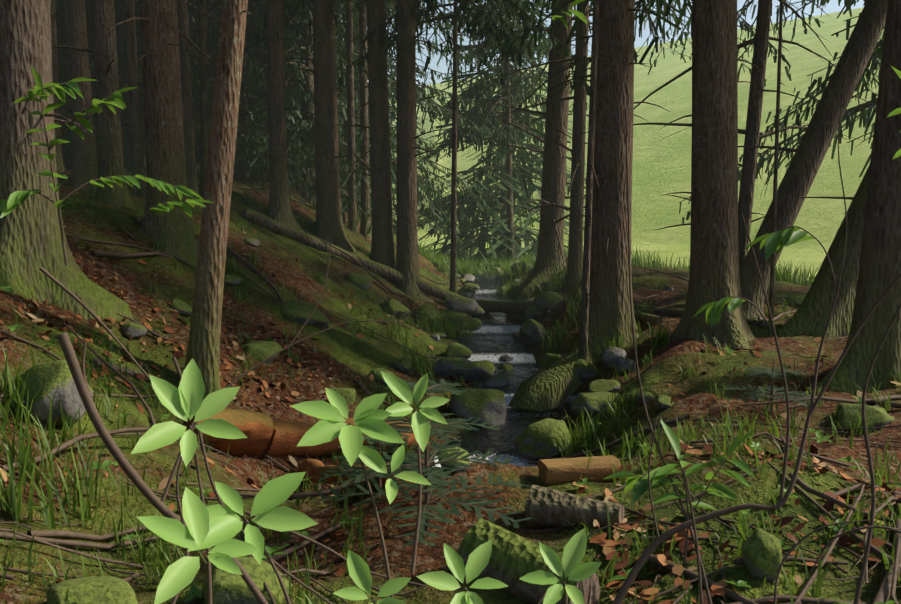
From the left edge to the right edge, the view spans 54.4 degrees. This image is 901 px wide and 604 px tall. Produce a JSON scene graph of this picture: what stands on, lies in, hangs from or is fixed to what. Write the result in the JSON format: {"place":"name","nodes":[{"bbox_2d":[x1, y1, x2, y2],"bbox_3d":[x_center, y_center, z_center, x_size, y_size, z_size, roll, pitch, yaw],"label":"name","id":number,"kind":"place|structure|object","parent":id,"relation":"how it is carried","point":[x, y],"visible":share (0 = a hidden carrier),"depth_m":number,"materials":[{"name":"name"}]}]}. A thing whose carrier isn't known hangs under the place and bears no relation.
{"place":"outdoors","nodes":[
{"label":"outdoors","id":0,"kind":"place"},
{"bbox_2d":[0,7,900,603],"bbox_3d":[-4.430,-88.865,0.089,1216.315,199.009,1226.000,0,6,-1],"label":"ground","id":1,"kind":"structure","parent":0,"point":[660,167],"depth_m":7.19,"materials":[{"name":"soil"}]},
{"bbox_2d":[183,408,429,486],"bbox_3d":[-0.995,1.040,5.812,1.714,0.753,3.096,0,6,-1],"label":"rotten log","id":2,"kind":"object","parent":1,"relation":"on","point":[265,433],"visible":0.48,"depth_m":6.14,"materials":[{"name":"brown wood"}]},
{"bbox_2d":[91,208,766,603],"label":"fallen logs","id":3,"kind":"object","parent":1,"relation":"on","point":[515,558],"visible":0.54,"depth_m":3.75,"materials":[{"name":"green wood"}]},
{"bbox_2d":[0,0,900,410],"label":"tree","id":4,"kind":"object","parent":1,"relation":"on","point":[722,262],"depth_m":10.47,"materials":[{"name":"brown wood"}]},
{"bbox_2d":[0,171,900,603],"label":"grass tufts","id":5,"kind":"object","parent":1,"relation":"on","point":[26,461],"visible":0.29,"depth_m":4.79,"materials":[{"name":"green plant"}]},
{"bbox_2d":[0,172,900,603],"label":"fallen twigs","id":6,"kind":"object","parent":1,"relation":"on","point":[886,590],"visible":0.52,"depth_m":3.99,"materials":[{"name":"brown wood"}]},
{"bbox_2d":[0,162,900,603],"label":"leaf litter","id":7,"kind":"object","parent":1,"relation":"on","point":[664,556],"visible":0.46,"depth_m":4.14,"materials":[{"name":"brown plant"}]},
{"bbox_2d":[12,176,893,603],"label":"mossy rocks","id":8,"kind":"object","parent":1,"relation":"on","point":[760,548],"visible":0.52,"depth_m":7.29,"materials":[{"name":"green stone"}]},
{"bbox_2d":[8,9,900,603],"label":"stems","id":9,"kind":"object","parent":1,"relation":"on","point":[82,387],"visible":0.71,"depth_m":2.05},
{"bbox_2d":[131,358,601,603],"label":"broad-leaved plants","id":10,"kind":"object","parent":9,"relation":"on","point":[219,526],"visible":1,"depth_m":0.75,"materials":[{"name":"green plant"}]},
{"bbox_2d":[0,0,900,603],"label":"shrub leaves","id":11,"kind":"object","parent":9,"relation":"attached to","point":[772,244],"visible":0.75,"depth_m":3.78,"materials":[{"name":"green plant"}]},
{"bbox_2d":[311,366,810,545],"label":"ferns","id":12,"kind":"object","parent":1,"relation":"on","point":[434,471],"visible":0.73,"depth_m":3.89,"materials":[{"name":"green plant"}]},
{"bbox_2d":[538,455,621,485],"bbox_3d":[0.640,0.850,4.341,0.384,0.145,0.162,-1,6,-11],"label":"split log","id":13,"kind":"object","parent":1,"relation":"on","point":[563,470],"visible":0.75,"depth_m":4.28,"materials":[{"name":"brown wood"}]},
{"bbox_2d":[433,264,562,466],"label":"stream water","id":14,"kind":"structure","parent":0,"point":[499,328],"depth_m":10.65,"materials":[{"name":"liquid"}]},
{"bbox_2d":[343,0,864,93],"label":"sky","id":15,"kind":"structure","parent":0,"point":[832,7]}
]}

